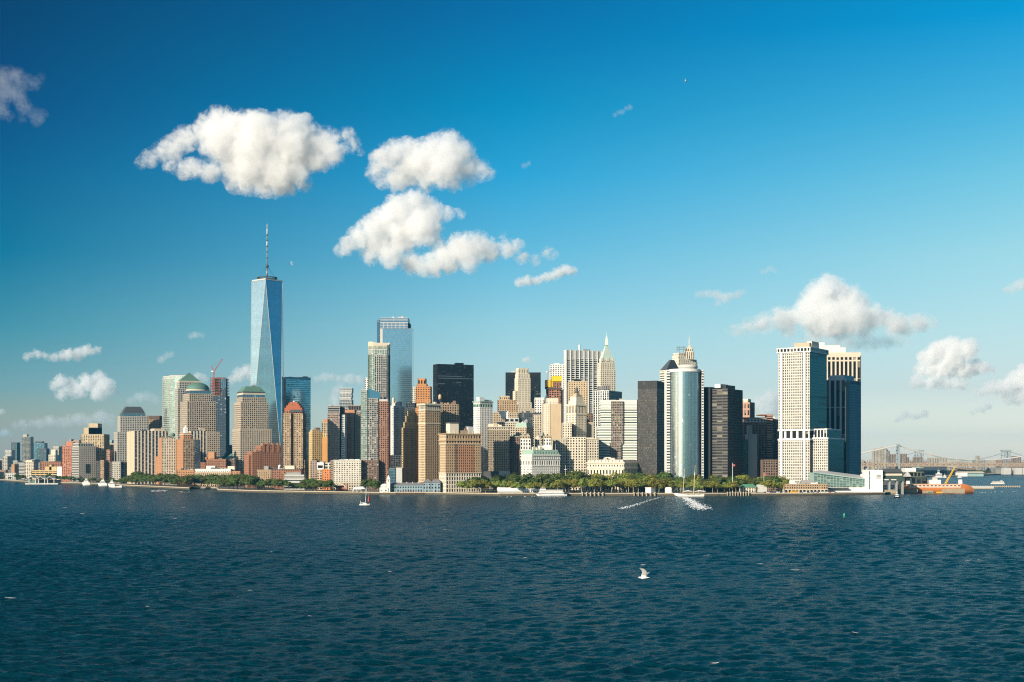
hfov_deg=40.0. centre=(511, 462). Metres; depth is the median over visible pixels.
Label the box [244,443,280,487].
apartment block
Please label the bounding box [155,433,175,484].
apartment tower
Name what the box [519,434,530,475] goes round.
office block
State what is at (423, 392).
office tower
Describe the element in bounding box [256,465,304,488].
apartment block
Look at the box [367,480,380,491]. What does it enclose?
tree
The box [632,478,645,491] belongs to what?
tree
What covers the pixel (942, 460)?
distant building
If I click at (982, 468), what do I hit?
distant building
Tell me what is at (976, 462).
distant building
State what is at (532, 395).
office block
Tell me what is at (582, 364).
office tower
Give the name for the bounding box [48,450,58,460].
distant building
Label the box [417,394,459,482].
office tower
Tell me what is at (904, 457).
distant building
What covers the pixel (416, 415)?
office tower
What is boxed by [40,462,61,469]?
warehouse
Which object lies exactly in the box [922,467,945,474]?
distant building
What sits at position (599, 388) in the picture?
office block
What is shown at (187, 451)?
apartment tower
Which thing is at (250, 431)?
office tower
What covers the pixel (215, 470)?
apartment block
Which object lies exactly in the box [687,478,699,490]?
tree
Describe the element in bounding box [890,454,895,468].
distant building
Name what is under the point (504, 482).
tree
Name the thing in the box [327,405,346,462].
apartment tower
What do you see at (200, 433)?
apartment tower
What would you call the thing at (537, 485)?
tree
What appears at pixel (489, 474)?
parking shed
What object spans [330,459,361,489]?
apartment block
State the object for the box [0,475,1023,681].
water
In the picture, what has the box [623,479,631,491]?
tree
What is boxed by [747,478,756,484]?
tree
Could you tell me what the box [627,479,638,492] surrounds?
tree
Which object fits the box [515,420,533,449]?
office block
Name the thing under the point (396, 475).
office block
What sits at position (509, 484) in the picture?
tree
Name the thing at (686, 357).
office tower
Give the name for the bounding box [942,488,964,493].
timber fender
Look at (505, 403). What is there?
office block
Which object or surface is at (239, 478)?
tree
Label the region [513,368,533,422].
office tower
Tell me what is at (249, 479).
tree
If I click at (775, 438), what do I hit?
office block
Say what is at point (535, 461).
office block
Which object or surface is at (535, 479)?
tree
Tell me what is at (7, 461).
distant building
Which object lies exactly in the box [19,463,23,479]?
apartment block
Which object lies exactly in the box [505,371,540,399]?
office tower
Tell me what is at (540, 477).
tree
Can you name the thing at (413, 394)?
office tower
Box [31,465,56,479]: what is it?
building
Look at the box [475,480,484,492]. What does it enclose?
tree
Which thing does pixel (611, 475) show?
tree
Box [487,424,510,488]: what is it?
office tower
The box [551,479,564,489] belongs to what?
tree
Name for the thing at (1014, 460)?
distant building
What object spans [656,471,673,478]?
tree
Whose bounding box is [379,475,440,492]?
pier house
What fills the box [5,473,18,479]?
building
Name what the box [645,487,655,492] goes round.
kiosk shed
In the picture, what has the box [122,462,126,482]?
distant building
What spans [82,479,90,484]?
motor yacht
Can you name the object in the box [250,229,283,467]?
glass skyscraper
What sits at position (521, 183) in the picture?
sky
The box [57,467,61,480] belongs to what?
distant building
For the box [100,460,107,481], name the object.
distant building
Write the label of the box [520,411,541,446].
office block
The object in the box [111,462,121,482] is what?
office block
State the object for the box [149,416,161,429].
office tower
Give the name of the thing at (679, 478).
tree
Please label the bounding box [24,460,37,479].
apartment block
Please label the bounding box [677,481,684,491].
tree
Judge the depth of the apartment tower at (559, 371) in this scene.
2850.00 m
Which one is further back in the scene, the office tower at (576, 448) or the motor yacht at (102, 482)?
the motor yacht at (102, 482)
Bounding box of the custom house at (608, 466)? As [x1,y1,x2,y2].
[586,457,638,491]
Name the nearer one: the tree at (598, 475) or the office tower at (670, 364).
the tree at (598, 475)
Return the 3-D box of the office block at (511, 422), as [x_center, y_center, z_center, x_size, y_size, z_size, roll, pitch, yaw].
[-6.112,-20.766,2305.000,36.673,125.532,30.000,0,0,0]
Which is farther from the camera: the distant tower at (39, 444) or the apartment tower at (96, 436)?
the distant tower at (39, 444)
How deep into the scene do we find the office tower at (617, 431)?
2161.86 m
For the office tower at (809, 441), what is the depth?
2014.12 m
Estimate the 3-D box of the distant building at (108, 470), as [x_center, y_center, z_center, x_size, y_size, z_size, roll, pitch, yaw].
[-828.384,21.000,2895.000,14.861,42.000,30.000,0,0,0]
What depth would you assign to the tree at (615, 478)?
1981.28 m
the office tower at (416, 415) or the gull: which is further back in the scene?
the office tower at (416, 415)
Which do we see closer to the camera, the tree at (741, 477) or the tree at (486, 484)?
the tree at (486, 484)
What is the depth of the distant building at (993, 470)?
5058.42 m
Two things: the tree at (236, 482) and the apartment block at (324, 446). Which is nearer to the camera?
the tree at (236, 482)
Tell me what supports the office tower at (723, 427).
on the ground
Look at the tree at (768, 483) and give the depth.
1927.30 m
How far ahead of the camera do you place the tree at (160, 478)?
2438.23 m
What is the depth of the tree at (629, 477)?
1960.72 m
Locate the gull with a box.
[638,568,649,578]
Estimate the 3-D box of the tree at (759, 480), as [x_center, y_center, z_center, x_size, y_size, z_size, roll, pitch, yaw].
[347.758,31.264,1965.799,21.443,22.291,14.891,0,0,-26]
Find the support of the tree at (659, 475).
on the ground
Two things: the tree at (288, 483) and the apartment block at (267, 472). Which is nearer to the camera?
the tree at (288, 483)
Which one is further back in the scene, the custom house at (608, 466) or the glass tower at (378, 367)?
the glass tower at (378, 367)
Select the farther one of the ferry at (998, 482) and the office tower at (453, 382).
the ferry at (998, 482)
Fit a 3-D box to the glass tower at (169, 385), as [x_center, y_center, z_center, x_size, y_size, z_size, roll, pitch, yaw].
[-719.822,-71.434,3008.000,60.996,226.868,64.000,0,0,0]
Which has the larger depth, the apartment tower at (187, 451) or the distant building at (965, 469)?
the distant building at (965, 469)
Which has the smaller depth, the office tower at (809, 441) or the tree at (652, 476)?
the tree at (652, 476)
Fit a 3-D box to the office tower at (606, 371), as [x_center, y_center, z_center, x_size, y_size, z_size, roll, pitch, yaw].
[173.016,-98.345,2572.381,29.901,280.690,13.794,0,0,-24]
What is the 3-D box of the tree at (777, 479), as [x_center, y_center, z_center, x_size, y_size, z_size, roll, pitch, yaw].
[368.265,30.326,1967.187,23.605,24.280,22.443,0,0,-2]
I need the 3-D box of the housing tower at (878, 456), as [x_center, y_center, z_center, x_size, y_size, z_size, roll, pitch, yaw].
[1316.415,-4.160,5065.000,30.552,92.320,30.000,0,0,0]
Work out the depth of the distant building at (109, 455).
2953.75 m
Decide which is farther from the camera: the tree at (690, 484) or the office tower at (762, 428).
the office tower at (762, 428)
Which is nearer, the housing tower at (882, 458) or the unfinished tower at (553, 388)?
the unfinished tower at (553, 388)
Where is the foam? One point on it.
(696, 503)
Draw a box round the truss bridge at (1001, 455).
[870,450,1023,461]
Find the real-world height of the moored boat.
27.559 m
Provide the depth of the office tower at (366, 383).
2900.10 m
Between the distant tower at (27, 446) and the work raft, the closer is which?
the work raft
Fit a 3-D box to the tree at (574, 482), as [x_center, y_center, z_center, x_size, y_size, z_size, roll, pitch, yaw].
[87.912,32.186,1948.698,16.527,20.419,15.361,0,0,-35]
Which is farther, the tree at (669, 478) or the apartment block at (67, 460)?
the apartment block at (67, 460)
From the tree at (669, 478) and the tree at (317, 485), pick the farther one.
the tree at (317, 485)
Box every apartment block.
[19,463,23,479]
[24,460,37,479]
[62,442,74,481]
[65,439,80,445]
[177,468,194,485]
[194,466,243,485]
[200,452,229,468]
[227,458,238,470]
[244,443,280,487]
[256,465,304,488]
[309,428,321,478]
[310,459,319,488]
[322,433,326,462]
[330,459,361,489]
[361,458,378,489]
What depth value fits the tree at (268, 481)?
2079.84 m
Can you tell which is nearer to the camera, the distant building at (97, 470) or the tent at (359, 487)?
the tent at (359, 487)
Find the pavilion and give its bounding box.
[284,472,305,489]
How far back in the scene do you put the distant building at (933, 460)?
5300.50 m
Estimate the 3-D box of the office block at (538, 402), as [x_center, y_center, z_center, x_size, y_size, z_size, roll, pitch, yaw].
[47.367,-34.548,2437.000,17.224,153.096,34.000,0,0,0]
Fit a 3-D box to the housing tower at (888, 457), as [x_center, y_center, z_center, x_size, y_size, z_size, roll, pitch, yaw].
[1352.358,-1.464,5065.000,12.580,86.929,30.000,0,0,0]
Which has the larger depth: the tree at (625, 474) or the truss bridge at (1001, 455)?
the truss bridge at (1001, 455)
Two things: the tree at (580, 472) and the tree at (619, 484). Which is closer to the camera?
the tree at (619, 484)
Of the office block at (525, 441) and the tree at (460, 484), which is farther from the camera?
the office block at (525, 441)
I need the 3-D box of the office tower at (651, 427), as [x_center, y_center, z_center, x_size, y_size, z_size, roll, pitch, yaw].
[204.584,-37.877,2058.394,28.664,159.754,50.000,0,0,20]
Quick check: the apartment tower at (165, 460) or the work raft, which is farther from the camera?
the apartment tower at (165, 460)
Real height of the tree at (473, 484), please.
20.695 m
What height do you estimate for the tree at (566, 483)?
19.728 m
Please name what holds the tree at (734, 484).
on the ground
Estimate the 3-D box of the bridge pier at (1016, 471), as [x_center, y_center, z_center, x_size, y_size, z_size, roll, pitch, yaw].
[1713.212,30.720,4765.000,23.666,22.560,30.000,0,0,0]
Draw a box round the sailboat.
[359,488,369,504]
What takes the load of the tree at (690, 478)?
on the ground
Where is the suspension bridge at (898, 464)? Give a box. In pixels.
[861,444,1023,468]
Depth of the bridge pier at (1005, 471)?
4750.00 m
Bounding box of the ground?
[18,472,985,492]
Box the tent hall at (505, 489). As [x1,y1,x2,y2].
[497,487,539,491]
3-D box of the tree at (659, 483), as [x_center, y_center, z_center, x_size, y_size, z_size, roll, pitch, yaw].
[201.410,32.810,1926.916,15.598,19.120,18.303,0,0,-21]
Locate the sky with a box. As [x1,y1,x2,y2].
[0,0,1023,460]
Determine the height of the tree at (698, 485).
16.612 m
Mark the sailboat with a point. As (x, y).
(364, 503)
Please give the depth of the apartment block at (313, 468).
2200.00 m
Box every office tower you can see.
[114,407,148,461]
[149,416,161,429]
[175,373,201,439]
[180,383,219,456]
[232,386,271,470]
[322,419,326,432]
[365,378,367,389]
[402,411,415,482]
[403,401,415,421]
[412,387,415,402]
[415,378,431,407]
[415,408,417,482]
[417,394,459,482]
[433,363,473,432]
[473,397,492,487]
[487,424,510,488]
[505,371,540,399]
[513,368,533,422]
[542,393,560,445]
[552,387,599,489]
[564,345,610,422]
[568,379,587,412]
[593,390,621,437]
[596,399,637,461]
[597,332,614,390]
[638,381,663,490]
[660,360,678,381]
[672,338,696,365]
[704,379,742,491]
[743,399,754,416]
[743,414,772,477]
[777,341,844,490]
[819,342,860,380]
[827,375,860,474]
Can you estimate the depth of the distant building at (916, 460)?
5300.10 m
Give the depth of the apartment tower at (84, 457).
2972.86 m
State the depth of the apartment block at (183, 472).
2470.10 m
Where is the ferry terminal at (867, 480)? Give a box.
[809,467,903,493]
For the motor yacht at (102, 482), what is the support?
on the water
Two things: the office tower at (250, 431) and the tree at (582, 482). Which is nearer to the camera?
the tree at (582, 482)
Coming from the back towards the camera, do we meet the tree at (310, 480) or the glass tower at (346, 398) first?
the glass tower at (346, 398)
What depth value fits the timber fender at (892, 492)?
1961.65 m
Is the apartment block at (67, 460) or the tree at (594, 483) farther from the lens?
the apartment block at (67, 460)
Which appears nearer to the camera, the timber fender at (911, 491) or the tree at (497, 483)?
the tree at (497, 483)
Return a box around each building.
[3,456,12,469]
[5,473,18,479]
[11,464,18,472]
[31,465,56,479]
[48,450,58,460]
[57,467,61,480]
[96,461,99,482]
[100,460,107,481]
[106,450,113,461]
[106,462,110,482]
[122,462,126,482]
[317,461,329,489]
[782,480,827,492]
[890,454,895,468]
[900,454,906,472]
[913,457,921,466]
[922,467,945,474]
[927,458,937,466]
[938,458,946,467]
[946,468,956,474]
[957,468,974,471]
[958,462,967,467]
[972,459,984,470]
[975,456,979,469]
[985,460,995,470]
[990,467,1001,473]
[1001,460,1008,467]
[1011,456,1020,468]
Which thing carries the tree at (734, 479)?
on the ground
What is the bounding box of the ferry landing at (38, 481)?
[25,476,61,483]
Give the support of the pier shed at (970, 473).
on the ground
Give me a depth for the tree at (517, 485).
1931.78 m
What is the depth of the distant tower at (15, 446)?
4600.50 m
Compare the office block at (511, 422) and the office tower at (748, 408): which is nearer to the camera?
the office block at (511, 422)
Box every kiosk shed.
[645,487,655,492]
[665,487,670,492]
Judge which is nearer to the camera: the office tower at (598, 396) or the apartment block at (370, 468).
the apartment block at (370, 468)
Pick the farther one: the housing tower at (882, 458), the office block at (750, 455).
the housing tower at (882, 458)
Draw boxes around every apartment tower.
[72,443,97,481]
[81,423,109,460]
[127,427,168,483]
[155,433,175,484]
[176,426,199,484]
[189,428,205,461]
[282,401,307,479]
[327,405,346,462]
[345,405,360,460]
[391,397,403,454]
[550,363,563,389]
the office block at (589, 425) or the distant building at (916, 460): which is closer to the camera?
the office block at (589, 425)
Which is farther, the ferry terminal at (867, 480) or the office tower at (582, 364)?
the office tower at (582, 364)
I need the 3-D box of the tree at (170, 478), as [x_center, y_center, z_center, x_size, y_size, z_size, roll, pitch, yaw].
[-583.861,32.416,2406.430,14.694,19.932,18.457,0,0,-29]
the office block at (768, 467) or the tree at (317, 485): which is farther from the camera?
the office block at (768, 467)
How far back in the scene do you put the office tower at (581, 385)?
2420.00 m
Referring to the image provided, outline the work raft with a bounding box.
[923,492,954,493]
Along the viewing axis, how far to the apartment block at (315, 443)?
2355.37 m
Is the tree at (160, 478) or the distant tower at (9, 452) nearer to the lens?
the tree at (160, 478)
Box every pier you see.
[971,485,1019,488]
[1001,468,1010,474]
[1012,468,1021,474]
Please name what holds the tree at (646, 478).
on the ground
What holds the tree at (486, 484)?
on the ground
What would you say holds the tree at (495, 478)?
on the ground
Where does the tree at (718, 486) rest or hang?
on the ground
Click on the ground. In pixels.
(885, 485)
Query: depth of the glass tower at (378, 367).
2660.60 m
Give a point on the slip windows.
(883, 474)
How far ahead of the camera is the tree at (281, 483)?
2059.23 m
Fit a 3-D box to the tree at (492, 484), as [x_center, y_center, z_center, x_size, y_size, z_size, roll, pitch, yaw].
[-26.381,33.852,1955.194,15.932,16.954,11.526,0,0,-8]
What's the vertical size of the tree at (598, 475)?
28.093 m
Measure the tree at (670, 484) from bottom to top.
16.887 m
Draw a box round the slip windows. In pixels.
[883,474,901,475]
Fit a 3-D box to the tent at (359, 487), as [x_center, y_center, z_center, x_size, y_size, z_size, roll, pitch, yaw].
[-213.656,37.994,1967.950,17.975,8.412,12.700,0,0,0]
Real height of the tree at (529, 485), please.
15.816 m
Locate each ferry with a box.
[537,488,566,495]
[904,477,973,492]
[990,480,1004,483]
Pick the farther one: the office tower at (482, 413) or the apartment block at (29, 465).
the apartment block at (29, 465)
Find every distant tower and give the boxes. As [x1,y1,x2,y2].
[4,450,14,460]
[11,442,19,460]
[22,434,33,461]
[33,441,47,458]
[37,448,49,461]
[53,446,61,461]
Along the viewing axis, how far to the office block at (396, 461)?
2250.10 m
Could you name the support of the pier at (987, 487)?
in the water
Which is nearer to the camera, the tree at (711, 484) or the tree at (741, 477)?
the tree at (711, 484)
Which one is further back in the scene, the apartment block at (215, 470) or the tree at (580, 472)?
the apartment block at (215, 470)
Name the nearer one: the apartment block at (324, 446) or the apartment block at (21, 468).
the apartment block at (324, 446)
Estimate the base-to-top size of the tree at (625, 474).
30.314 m
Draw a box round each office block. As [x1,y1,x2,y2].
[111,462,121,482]
[389,468,402,482]
[391,455,401,467]
[438,422,481,491]
[493,396,517,423]
[497,411,518,435]
[510,435,519,474]
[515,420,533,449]
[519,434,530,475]
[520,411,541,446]
[520,444,560,489]
[531,390,534,407]
[534,398,543,414]
[535,434,551,449]
[586,413,592,437]
[597,386,609,390]
[743,425,756,478]
[760,460,777,490]
[773,417,778,459]
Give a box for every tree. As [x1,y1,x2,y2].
[131,470,143,484]
[157,475,163,485]
[163,473,170,485]
[168,476,174,486]
[182,476,193,483]
[205,474,216,484]
[231,476,244,489]
[234,476,246,489]
[245,476,256,488]
[263,477,272,489]
[271,479,277,489]
[278,480,291,486]
[284,482,293,487]
[305,478,319,490]
[311,483,321,490]
[325,481,335,488]
[361,478,372,491]
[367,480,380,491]
[456,481,465,492]
[468,478,481,492]
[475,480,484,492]
[482,480,490,492]
[488,480,497,491]
[492,475,502,491]
[494,480,501,486]
[500,480,507,486]
[506,481,514,487]
[508,472,518,480]
[511,475,525,483]
[511,482,522,488]
[518,471,531,479]
[525,481,534,492]
[527,476,538,487]
[532,482,541,488]
[535,474,552,489]
[536,472,548,482]
[547,472,560,489]
[550,471,567,489]
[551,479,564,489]
[561,478,571,487]
[564,469,584,491]
[570,478,580,488]
[571,470,590,491]
[578,477,587,492]
[589,478,601,491]
[590,472,603,479]
[606,472,616,479]
[606,480,617,492]
[612,473,624,480]
[615,480,623,491]
[617,471,630,491]
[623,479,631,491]
[625,475,637,491]
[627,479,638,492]
[632,471,646,491]
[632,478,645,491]
[641,474,658,480]
[641,476,650,486]
[647,479,657,486]
[655,472,672,491]
[655,479,664,487]
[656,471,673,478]
[661,475,673,480]
[662,478,668,486]
[665,481,674,487]
[672,479,677,491]
[674,475,683,491]
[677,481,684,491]
[682,475,695,490]
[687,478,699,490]
[693,481,704,492]
[702,482,708,490]
[704,476,722,491]
[708,480,719,492]
[713,481,722,492]
[724,482,731,491]
[726,478,741,491]
[730,480,739,488]
[735,474,748,491]
[738,479,747,484]
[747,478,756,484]
[755,478,764,483]
[763,480,775,487]
[771,475,782,491]
[775,482,782,488]
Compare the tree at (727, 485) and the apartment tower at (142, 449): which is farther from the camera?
the apartment tower at (142, 449)
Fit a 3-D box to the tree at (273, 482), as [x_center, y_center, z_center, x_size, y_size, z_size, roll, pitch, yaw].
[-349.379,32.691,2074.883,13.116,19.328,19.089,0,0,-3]
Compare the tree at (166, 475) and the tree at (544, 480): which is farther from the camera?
the tree at (166, 475)
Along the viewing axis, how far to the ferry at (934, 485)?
2028.50 m
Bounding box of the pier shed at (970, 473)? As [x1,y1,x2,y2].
[955,472,984,475]
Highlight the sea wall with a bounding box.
[0,474,1012,495]
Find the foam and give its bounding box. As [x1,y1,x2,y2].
[683,497,710,509]
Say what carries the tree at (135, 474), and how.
on the ground
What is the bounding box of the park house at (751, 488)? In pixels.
[739,484,766,491]
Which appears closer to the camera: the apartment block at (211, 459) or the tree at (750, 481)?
the tree at (750, 481)
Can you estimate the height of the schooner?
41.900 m
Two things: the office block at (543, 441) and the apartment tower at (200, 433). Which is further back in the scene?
the apartment tower at (200, 433)
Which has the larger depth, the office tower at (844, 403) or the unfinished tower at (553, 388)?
the unfinished tower at (553, 388)
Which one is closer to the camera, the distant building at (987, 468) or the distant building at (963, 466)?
the distant building at (963, 466)
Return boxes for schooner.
[671,465,705,496]
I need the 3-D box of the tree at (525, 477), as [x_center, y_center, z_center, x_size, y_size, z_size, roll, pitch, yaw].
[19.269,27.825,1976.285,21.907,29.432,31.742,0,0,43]
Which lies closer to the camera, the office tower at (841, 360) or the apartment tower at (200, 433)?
the office tower at (841, 360)
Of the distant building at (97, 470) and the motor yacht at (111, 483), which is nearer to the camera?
the motor yacht at (111, 483)
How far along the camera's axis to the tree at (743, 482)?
1966.12 m
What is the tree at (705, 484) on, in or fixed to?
on the ground
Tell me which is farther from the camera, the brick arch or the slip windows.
the brick arch
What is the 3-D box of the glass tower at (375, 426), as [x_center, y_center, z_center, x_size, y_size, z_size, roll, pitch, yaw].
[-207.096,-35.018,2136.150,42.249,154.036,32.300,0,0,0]
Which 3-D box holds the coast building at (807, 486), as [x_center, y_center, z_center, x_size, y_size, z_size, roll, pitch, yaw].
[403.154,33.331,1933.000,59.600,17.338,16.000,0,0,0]
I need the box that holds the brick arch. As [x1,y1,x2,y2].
[334,483,347,490]
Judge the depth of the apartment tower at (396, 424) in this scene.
2307.91 m
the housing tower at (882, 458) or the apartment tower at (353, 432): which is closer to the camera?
the apartment tower at (353, 432)
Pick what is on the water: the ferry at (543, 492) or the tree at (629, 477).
the ferry at (543, 492)
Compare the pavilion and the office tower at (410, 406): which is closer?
the pavilion
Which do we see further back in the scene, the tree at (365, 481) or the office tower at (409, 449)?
the office tower at (409, 449)
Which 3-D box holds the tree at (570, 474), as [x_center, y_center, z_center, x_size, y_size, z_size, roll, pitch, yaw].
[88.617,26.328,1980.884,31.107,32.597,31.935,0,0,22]
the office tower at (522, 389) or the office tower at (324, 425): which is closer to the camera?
the office tower at (522, 389)
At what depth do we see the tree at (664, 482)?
1940.45 m
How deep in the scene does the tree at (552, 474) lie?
1969.67 m
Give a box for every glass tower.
[162,375,184,437]
[283,376,310,478]
[339,388,352,409]
[361,388,390,487]
[368,342,389,401]
[377,316,413,407]
[664,364,703,491]
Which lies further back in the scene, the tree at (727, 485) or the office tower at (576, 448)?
the office tower at (576, 448)
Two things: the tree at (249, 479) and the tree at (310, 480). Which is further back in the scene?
the tree at (249, 479)
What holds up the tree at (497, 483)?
on the ground
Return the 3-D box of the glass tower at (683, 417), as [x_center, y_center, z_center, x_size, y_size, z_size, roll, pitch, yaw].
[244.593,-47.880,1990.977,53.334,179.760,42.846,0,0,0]
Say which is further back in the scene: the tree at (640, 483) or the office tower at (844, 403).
the office tower at (844, 403)
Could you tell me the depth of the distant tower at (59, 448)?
4054.48 m
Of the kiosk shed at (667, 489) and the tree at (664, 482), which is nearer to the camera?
the kiosk shed at (667, 489)
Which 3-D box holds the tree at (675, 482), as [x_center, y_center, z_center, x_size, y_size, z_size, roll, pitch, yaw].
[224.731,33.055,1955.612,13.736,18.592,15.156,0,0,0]
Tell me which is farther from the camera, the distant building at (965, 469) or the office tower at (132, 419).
the distant building at (965, 469)
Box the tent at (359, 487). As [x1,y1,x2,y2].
[353,486,365,488]
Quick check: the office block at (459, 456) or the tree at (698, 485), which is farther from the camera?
the office block at (459, 456)
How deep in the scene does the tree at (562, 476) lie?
1968.27 m
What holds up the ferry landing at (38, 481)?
on the water
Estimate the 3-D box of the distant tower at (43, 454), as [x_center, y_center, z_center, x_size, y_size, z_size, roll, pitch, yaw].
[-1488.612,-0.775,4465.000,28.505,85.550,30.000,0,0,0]
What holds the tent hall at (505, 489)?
on the ground
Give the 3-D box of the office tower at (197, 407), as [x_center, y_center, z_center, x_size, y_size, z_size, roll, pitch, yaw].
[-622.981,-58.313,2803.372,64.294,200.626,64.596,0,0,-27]
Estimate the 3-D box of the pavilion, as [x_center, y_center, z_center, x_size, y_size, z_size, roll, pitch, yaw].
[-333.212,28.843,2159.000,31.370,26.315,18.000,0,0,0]
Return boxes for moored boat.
[936,468,942,477]
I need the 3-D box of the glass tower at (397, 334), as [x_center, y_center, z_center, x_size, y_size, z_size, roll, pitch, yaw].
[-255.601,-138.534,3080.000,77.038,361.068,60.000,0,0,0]
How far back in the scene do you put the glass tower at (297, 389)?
3135.84 m
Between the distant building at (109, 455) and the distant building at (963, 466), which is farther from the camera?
the distant building at (963, 466)
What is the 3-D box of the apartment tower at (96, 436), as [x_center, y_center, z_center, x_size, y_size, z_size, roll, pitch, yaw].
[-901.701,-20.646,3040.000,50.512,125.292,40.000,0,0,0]
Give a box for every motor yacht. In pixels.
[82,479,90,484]
[98,479,107,485]
[108,480,115,486]
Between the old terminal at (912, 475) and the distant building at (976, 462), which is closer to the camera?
the old terminal at (912, 475)
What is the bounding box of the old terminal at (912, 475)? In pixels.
[899,466,926,488]
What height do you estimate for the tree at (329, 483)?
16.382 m
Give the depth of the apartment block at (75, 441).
3100.10 m
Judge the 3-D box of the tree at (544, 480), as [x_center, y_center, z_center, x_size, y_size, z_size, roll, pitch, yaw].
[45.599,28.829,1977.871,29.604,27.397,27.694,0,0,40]
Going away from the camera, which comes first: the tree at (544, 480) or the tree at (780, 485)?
the tree at (780, 485)
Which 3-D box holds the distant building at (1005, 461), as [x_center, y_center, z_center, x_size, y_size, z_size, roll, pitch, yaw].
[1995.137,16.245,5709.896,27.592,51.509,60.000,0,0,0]
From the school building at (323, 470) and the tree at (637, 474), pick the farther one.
the school building at (323, 470)
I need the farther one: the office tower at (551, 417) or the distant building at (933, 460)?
the distant building at (933, 460)
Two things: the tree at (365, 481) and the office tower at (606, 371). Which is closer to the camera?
the tree at (365, 481)
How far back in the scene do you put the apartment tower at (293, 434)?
2260.50 m
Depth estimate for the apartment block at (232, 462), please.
2570.45 m
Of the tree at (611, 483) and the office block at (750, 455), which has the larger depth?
the office block at (750, 455)
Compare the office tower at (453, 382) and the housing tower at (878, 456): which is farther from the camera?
the housing tower at (878, 456)
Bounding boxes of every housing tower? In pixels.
[872,448,880,469]
[881,447,886,468]
[886,450,889,468]
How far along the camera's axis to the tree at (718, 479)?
1959.75 m
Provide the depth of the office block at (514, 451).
2200.00 m
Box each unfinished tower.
[209,377,229,458]
[545,376,563,438]
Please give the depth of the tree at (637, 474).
1998.94 m
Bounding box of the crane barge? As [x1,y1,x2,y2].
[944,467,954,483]
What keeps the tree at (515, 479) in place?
on the ground
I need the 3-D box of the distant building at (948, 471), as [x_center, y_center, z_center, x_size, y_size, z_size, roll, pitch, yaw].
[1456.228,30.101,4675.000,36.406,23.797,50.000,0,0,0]
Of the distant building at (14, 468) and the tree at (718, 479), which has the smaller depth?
the tree at (718, 479)
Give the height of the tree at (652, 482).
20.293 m
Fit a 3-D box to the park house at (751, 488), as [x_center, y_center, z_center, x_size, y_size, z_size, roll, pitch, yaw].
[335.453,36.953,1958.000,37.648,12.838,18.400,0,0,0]
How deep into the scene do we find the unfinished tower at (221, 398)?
3250.60 m
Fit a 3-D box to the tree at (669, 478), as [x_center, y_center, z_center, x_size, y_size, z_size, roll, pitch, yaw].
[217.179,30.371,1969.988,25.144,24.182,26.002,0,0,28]
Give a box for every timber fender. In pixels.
[883,490,896,493]
[898,489,917,493]
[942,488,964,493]
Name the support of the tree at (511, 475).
on the ground
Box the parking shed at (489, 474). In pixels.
[484,471,509,477]
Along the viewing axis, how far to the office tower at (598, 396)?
2311.20 m
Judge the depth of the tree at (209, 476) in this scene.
2388.53 m
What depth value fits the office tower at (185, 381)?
2869.04 m
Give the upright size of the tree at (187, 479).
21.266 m

